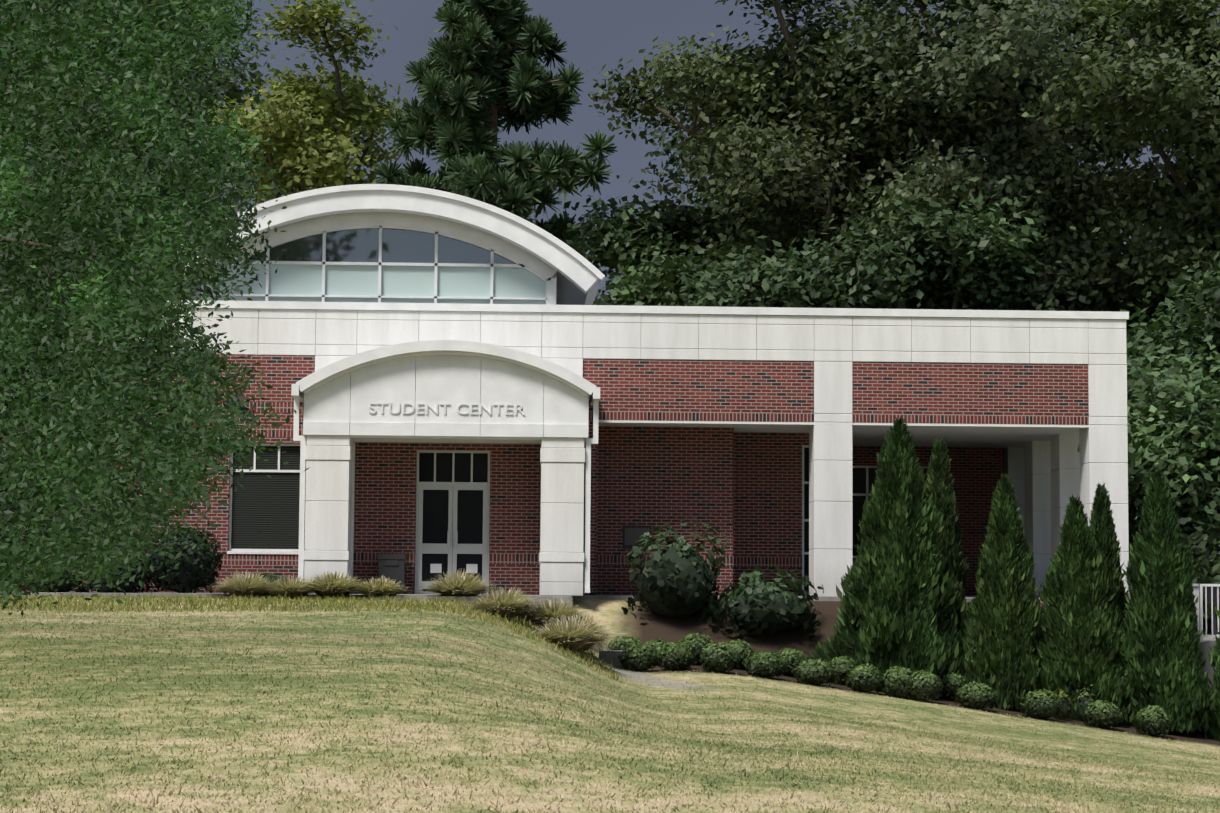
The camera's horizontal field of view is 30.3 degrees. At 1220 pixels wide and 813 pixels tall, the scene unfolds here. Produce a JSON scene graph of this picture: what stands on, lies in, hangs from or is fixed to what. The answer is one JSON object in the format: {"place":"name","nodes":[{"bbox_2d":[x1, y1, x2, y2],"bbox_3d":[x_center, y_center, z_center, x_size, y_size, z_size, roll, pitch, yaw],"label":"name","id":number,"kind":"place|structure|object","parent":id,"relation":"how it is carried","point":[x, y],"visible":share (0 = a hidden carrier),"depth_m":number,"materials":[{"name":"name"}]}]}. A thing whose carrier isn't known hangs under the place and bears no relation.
{"place":"outdoors","nodes":[
{"label":"outdoors","id":0,"kind":"place"},
{"bbox_2d":[72,308,1128,596],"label":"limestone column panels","id":1,"kind":"object","parent":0,"point":[1058,476],"depth_m":44.95,"materials":[{"name":"white stone"}]},
{"bbox_2d":[0,596,1219,812],"bbox_3d":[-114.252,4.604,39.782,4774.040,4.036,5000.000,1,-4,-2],"label":"ground","id":2,"kind":"structure","parent":0,"point":[648,624],"depth_m":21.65,"materials":[{"name":"green plant"}]},
{"bbox_2d":[15,556,91,591],"bbox_3d":[-10.578,3.006,42.585,1.747,1.181,1.671,1,-4,-2],"label":"hedge shrub","id":3,"kind":"object","parent":2,"relation":"on","point":[65,587],"visible":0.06,"depth_m":42.27,"materials":[{"name":"green plant"}]},
{"bbox_2d":[75,545,154,592],"bbox_3d":[-9.418,3.049,42.641,1.722,1.180,1.595,1,-4,-2],"label":"hedge shrub","id":4,"kind":"object","parent":2,"relation":"on","point":[131,587],"visible":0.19,"depth_m":42.22,"materials":[{"name":"green plant"}]},
{"bbox_2d":[0,0,312,624],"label":"oak tree","id":5,"kind":"object","parent":2,"relation":"on","point":[86,119],"visible":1,"depth_m":22.08,"materials":[{"name":"green plant"}]},
{"bbox_2d":[43,55,275,299],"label":"oak tree","id":6,"kind":"object","parent":2,"relation":"on","point":[235,93],"visible":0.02,"depth_m":91.95,"materials":[{"name":"green plant"}]},
{"bbox_2d":[144,523,224,592],"bbox_3d":[-8.138,2.921,42.930,1.534,1.388,1.536,1,-4,-2],"label":"holly shrub","id":7,"kind":"object","parent":2,"relation":"on","point":[201,565],"visible":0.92,"depth_m":42.49,"materials":[{"name":"green plant"}]},
{"bbox_2d":[207,571,274,597],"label":"ornamental grass","id":8,"kind":"object","parent":2,"relation":"on","point":[240,586],"depth_m":41.00,"materials":[{"name":"yellow plant"}]},
{"bbox_2d":[221,572,290,594],"bbox_3d":[-6.518,3.378,42.332,1.406,0.558,1.290,3,-5,-35],"label":"shrub","id":9,"kind":"object","parent":2,"relation":"on","point":[271,577],"visible":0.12,"depth_m":42.11,"materials":[{"name":"green plant"}]},
{"bbox_2d":[259,575,321,598],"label":"ornamental grass","id":10,"kind":"object","parent":2,"relation":"on","point":[290,589],"depth_m":40.85,"materials":[{"name":"yellow plant"}]},
{"bbox_2d":[197,0,418,206],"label":"yellow tree","id":11,"kind":"object","parent":2,"relation":"on","point":[294,131],"visible":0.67,"depth_m":83.00,"materials":[{"name":"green plant"}]},
{"bbox_2d":[0,590,622,682],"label":"grass strip","id":12,"kind":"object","parent":2,"relation":"on","point":[230,601],"depth_m":37.51,"materials":[{"name":"green plant"}]},
{"bbox_2d":[300,570,366,598],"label":"ornamental grass","id":13,"kind":"object","parent":2,"relation":"on","point":[330,584],"depth_m":41.03,"materials":[{"name":"yellow plant"}]},
{"bbox_2d":[348,576,415,598],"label":"ornamental grass","id":14,"kind":"object","parent":2,"relation":"on","point":[379,587],"depth_m":40.97,"materials":[{"name":"yellow plant"}]},
{"bbox_2d":[417,568,496,595],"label":"ornamental grass","id":15,"kind":"object","parent":2,"relation":"on","point":[457,584],"depth_m":41.13,"materials":[{"name":"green plant"}]},
{"bbox_2d":[370,0,617,254],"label":"pine tree","id":16,"kind":"object","parent":2,"relation":"on","point":[476,75],"visible":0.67,"depth_m":77.18,"materials":[{"name":"green plant"}]},
{"bbox_2d":[462,587,544,618],"bbox_3d":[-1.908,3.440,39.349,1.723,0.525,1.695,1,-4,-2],"label":"ornamental grass","id":17,"kind":"object","parent":2,"relation":"on","point":[504,605],"depth_m":39.09,"materials":[{"name":"yellow plant"}]},
{"bbox_2d":[520,596,602,626],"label":"ornamental grass","id":18,"kind":"object","parent":2,"relation":"on","point":[549,611],"depth_m":41.16,"materials":[{"name":"yellow plant"}]},
{"bbox_2d":[531,612,626,650],"bbox_3d":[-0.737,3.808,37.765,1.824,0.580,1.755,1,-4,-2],"label":"ornamental grass","id":19,"kind":"object","parent":2,"relation":"on","point":[575,636],"depth_m":37.48,"materials":[{"name":"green plant"}]},
{"bbox_2d":[22,591,1216,732],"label":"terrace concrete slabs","id":20,"kind":"structure","parent":2,"relation":"on","point":[609,656],"depth_m":41.87,"materials":[{"name":"grey concrete"}]},
{"bbox_2d":[21,354,1088,595],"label":"brick walls","id":21,"kind":"structure","parent":20,"relation":"on","point":[741,492],"depth_m":45.13,"materials":[{"name":"red brick"}]},
{"bbox_2d":[415,450,489,594],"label":"aluminium door frames","id":22,"kind":"structure","parent":21,"relation":"attached to","point":[453,488],"depth_m":44.62,"materials":[{"name":"grey metal"}]},
{"bbox_2d":[141,402,1088,566],"bbox_3d":[-1.343,1.691,46.166,31.946,3.210,12.368,3,-5,-29],"label":"brick band","id":23,"kind":"object","parent":21,"relation":"attached to","point":[358,557],"visible":0.35,"depth_m":44.92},
{"bbox_2d":[167,184,1128,592],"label":"white metal trim frames","id":24,"kind":"structure","parent":21,"relation":"attached to","point":[429,372],"depth_m":44.52,"materials":[{"name":"white metal"}]},
{"bbox_2d":[175,212,598,304],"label":"vault roof deck","id":25,"kind":"structure","parent":24,"relation":"attached to","point":[568,292],"depth_m":49.03,"materials":[{"name":"grey metal"}]},
{"bbox_2d":[369,403,523,414],"bbox_3d":[-3.125,0.046,43.170,2.980,0.210,0.040,1,-4,-2],"label":"sign lettering","id":26,"kind":"object","parent":24,"relation":"attached to","point":[458,406],"visible":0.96,"depth_m":43.15,"materials":[{"name":"white metal"}]},
{"bbox_2d":[50,228,927,591],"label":"window glazing","id":27,"kind":"structure","parent":24,"relation":"attached to","point":[268,506],"depth_m":46.87,"materials":[{"name":"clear glass"}]},
{"bbox_2d":[350,420,1088,447],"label":"ceiling","id":28,"kind":"structure","parent":21,"relation":"attached to","point":[968,435],"depth_m":46.24,"materials":[{"name":"white paint"}]},
{"bbox_2d":[177,308,1127,595],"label":"limestone joint backing wall","id":29,"kind":"structure","parent":20,"relation":"on","point":[315,344],"depth_m":44.99,"materials":[{"name":"grey stone"}]},
{"bbox_2d":[377,525,1219,634],"bbox_3d":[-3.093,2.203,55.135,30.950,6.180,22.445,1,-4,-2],"label":"railing","id":30,"kind":"object","parent":20,"relation":"on","point":[391,566],"visible":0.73,"depth_m":44.57,"materials":[{"name":"grey metal"}]},
{"bbox_2d":[1129,584,1219,641],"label":"railing","id":31,"kind":"object","parent":20,"relation":"on","point":[1198,591],"visible":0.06,"depth_m":42.86,"materials":[{"name":"white metal"}]},
{"bbox_2d":[607,635,642,649],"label":"boxwood shrub","id":32,"kind":"object","parent":2,"relation":"on","point":[624,642],"visible":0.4,"depth_m":40.78,"materials":[{"name":"green plant"}]},
{"bbox_2d":[618,642,656,671],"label":"boxwood shrub","id":33,"kind":"object","parent":2,"relation":"on","point":[639,656],"visible":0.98,"depth_m":39.38,"materials":[{"name":"green plant"}]},
{"bbox_2d":[644,638,668,664],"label":"boxwood shrub","id":34,"kind":"object","parent":2,"relation":"on","point":[654,645],"visible":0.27,"depth_m":40.87,"materials":[{"name":"green plant"}]},
{"bbox_2d":[544,182,776,305],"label":"oak tree","id":35,"kind":"object","parent":2,"relation":"on","point":[611,248],"visible":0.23,"depth_m":77.76,"materials":[{"name":"green plant"}]},
{"bbox_2d":[621,518,728,622],"bbox_3d":[1.268,3.199,42.963,2.098,2.193,2.476,1,-4,-2],"label":"viburnum shrub","id":36,"kind":"object","parent":2,"relation":"on","point":[674,581],"visible":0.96,"depth_m":42.56,"materials":[{"name":"green plant"}]},
{"bbox_2d":[655,642,695,669],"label":"boxwood shrub","id":37,"kind":"object","parent":2,"relation":"on","point":[674,656],"visible":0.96,"depth_m":39.47,"materials":[{"name":"green plant"}]},
{"bbox_2d":[678,632,715,663],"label":"boxwood shrub","id":38,"kind":"object","parent":2,"relation":"on","point":[697,643],"visible":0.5,"depth_m":40.77,"materials":[{"name":"green plant"}]},
{"bbox_2d":[699,642,739,671],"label":"boxwood shrub","id":39,"kind":"object","parent":2,"relation":"on","point":[718,657],"visible":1,"depth_m":39.25,"materials":[{"name":"green plant"}]},
{"bbox_2d":[726,639,753,668],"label":"boxwood shrub","id":40,"kind":"object","parent":2,"relation":"on","point":[743,649],"visible":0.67,"depth_m":40.86,"materials":[{"name":"green plant"}]},
{"bbox_2d":[630,229,880,308],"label":"tree","id":41,"kind":"object","parent":2,"relation":"on","point":[757,282],"visible":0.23,"depth_m":68.67,"materials":[{"name":"green plant"}]},
{"bbox_2d":[700,566,823,640],"bbox_3d":[2.880,3.738,42.656,2.453,1.453,2.422,1,-4,-2],"label":"viburnum shrub","id":42,"kind":"object","parent":2,"relation":"on","point":[757,604],"visible":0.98,"depth_m":42.16,"materials":[{"name":"green plant"}]},
{"bbox_2d":[742,651,787,677],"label":"boxwood shrub","id":43,"kind":"object","parent":2,"relation":"on","point":[763,664],"visible":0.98,"depth_m":39.43,"materials":[{"name":"green plant"}]},
{"bbox_2d":[772,648,808,674],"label":"boxwood shrub","id":44,"kind":"object","parent":2,"relation":"on","point":[792,657],"visible":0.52,"depth_m":40.94,"materials":[{"name":"green plant"}]},
{"bbox_2d":[564,0,1032,305],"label":"oak tree","id":45,"kind":"object","parent":2,"relation":"on","point":[749,161],"visible":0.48,"depth_m":73.60,"materials":[{"name":"green plant"}]},
{"bbox_2d":[791,658,837,685],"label":"boxwood shrub","id":46,"kind":"object","parent":2,"relation":"on","point":[815,672],"visible":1,"depth_m":39.39,"materials":[{"name":"green plant"}]},
{"bbox_2d":[645,48,1018,257],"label":"oak tree","id":47,"kind":"object","parent":2,"relation":"on","point":[671,160],"depth_m":84.06,"materials":[{"name":"green plant"}]},
{"bbox_2d":[828,656,856,684],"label":"boxwood shrub","id":48,"kind":"object","parent":2,"relation":"on","point":[842,665],"visible":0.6,"depth_m":40.84,"materials":[{"name":"green plant"}]},
{"bbox_2d":[844,663,882,692],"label":"boxwood shrub","id":49,"kind":"object","parent":2,"relation":"on","point":[864,678],"visible":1,"depth_m":39.44,"materials":[{"name":"green plant"}]},
{"bbox_2d":[809,416,973,691],"bbox_3d":[5.205,2.731,41.705,3.263,5.112,2.800,1,-4,-2],"label":"conifer tree","id":50,"kind":"object","parent":2,"relation":"on","point":[899,605],"visible":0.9,"depth_m":41.22,"materials":[{"name":"green plant"}]},
{"bbox_2d":[878,666,916,697],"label":"boxwood shrub","id":51,"kind":"object","parent":2,"relation":"on","point":[895,681],"visible":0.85,"depth_m":39.38,"materials":[{"name":"green plant"}]},
{"bbox_2d":[906,670,942,701],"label":"boxwood shrub","id":52,"kind":"object","parent":2,"relation":"on","point":[926,685],"visible":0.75,"depth_m":39.32,"materials":[{"name":"green plant"}]},
{"bbox_2d":[771,177,1085,310],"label":"tree","id":53,"kind":"object","parent":2,"relation":"on","point":[895,263],"visible":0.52,"depth_m":68.09,"materials":[{"name":"green plant"}]},
{"bbox_2d":[924,437,968,632],"bbox_3d":[6.263,2.609,42.903,1.539,4.139,1.552,1,-4,-2],"label":"conifer tree","id":54,"kind":"object","parent":2,"relation":"on","point":[939,492],"visible":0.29,"depth_m":42.74,"materials":[{"name":"green plant"}]},
{"bbox_2d":[937,672,968,699],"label":"boxwood shrub","id":55,"kind":"object","parent":2,"relation":"on","point":[952,684],"visible":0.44,"depth_m":40.98,"materials":[{"name":"green plant"}]},
{"bbox_2d":[952,681,999,708],"bbox_3d":[6.462,5.086,39.716,0.771,0.513,0.775,3,-5,-30],"label":"boxwood shrub","id":56,"kind":"object","parent":2,"relation":"on","point":[974,695],"visible":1,"depth_m":39.49,"materials":[{"name":"green plant"}]},
{"bbox_2d":[779,0,1219,309],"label":"oak tree","id":57,"kind":"object","parent":2,"relation":"on","point":[1033,163],"visible":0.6,"depth_m":69.74,"materials":[{"name":"green plant"}]},
{"bbox_2d":[958,473,1041,710],"bbox_3d":[7.286,3.443,41.672,2.095,4.302,1.988,1,-4,-2],"label":"conifer tree","id":58,"kind":"object","parent":2,"relation":"on","point":[1002,626],"visible":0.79,"depth_m":41.31,"materials":[{"name":"green plant"}]},
{"bbox_2d":[1018,689,1063,718],"bbox_3d":[7.617,5.248,39.709,0.808,0.548,0.816,1,-4,-2],"label":"boxwood shrub","id":59,"kind":"object","parent":2,"relation":"on","point":[1040,704],"visible":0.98,"depth_m":39.53,"materials":[{"name":"green plant"}]},
{"bbox_2d":[887,218,1219,378],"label":"tree","id":60,"kind":"object","parent":2,"relation":"on","point":[1045,301],"visible":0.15,"depth_m":69.24,"materials":[{"name":"green plant"}]},
{"bbox_2d":[1054,689,1074,719],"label":"shrub","id":61,"kind":"object","parent":2,"relation":"on","point":[1066,711],"visible":0.46,"depth_m":40.31,"materials":[{"name":"green plant"}]},
{"bbox_2d":[1013,494,1133,722],"bbox_3d":[8.568,3.783,41.760,2.360,4.113,2.192,1,-4,-2],"label":"conifer tree","id":62,"kind":"object","parent":2,"relation":"on","point":[1079,635],"visible":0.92,"depth_m":41.29,"materials":[{"name":"green plant"}]},
{"bbox_2d":[1072,682,1094,721],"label":"shrub","id":63,"kind":"object","parent":2,"relation":"on","point":[1084,699],"visible":0.46,"depth_m":40.73,"materials":[{"name":"green plant"}]},
{"bbox_2d":[1081,700,1123,727],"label":"boxwood shrub","id":64,"kind":"object","parent":2,"relation":"on","point":[1099,714],"visible":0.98,"depth_m":39.67,"materials":[{"name":"green plant"}]},
{"bbox_2d":[988,0,1219,332],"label":"oak tree","id":65,"kind":"object","parent":2,"relation":"on","point":[1161,96],"visible":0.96,"depth_m":67.14,"materials":[{"name":"green plant"}]},
{"bbox_2d":[1089,482,1129,629],"bbox_3d":[9.396,3.208,42.950,1.240,3.592,1.419,-2,-5,31],"label":"conifer tree","id":66,"kind":"object","parent":2,"relation":"on","point":[1102,526],"visible":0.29,"depth_m":42.82,"materials":[{"name":"green plant"}]},
{"bbox_2d":[1077,323,1219,634],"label":"tree","id":67,"kind":"object","parent":2,"relation":"on","point":[1185,458],"visible":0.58,"depth_m":49.68,"materials":[{"name":"green plant"}]},
{"bbox_2d":[1083,234,1219,436],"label":"oak tree","id":68,"kind":"object","parent":2,"relation":"on","point":[1167,343],"visible":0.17,"depth_m":59.75,"materials":[{"name":"green plant"}]},
{"bbox_2d":[1134,705,1173,735],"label":"boxwood shrub","id":69,"kind":"object","parent":2,"relation":"on","point":[1155,720],"visible":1,"depth_m":39.64,"materials":[{"name":"green plant"}]},
{"bbox_2d":[1116,469,1216,733],"bbox_3d":[10.266,3.569,41.855,2.163,4.883,2.303,-2,-5,33],"label":"conifer tree","id":70,"kind":"object","parent":2,"relation":"on","point":[1162,654],"visible":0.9,"depth_m":41.28,"materials":[{"name":"green plant"}]},
{"bbox_2d":[1123,14,1219,341],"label":"oak tree","id":71,"kind":"object","parent":2,"relation":"on","point":[1192,159],"visible":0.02,"depth_m":76.68,"materials":[{"name":"green plant"}]},
{"bbox_2d":[1204,605,1219,741],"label":"conifer tree","id":72,"kind":"object","parent":2,"relation":"on","point":[1213,732],"visible":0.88,"depth_m":41.21,"materials":[{"name":"green plant"}]},
{"bbox_2d":[29,0,1219,553],"label":"sky","id":73,"kind":"structure","parent":0,"point":[596,33],"materials":[{"name":"grey"}]}
]}

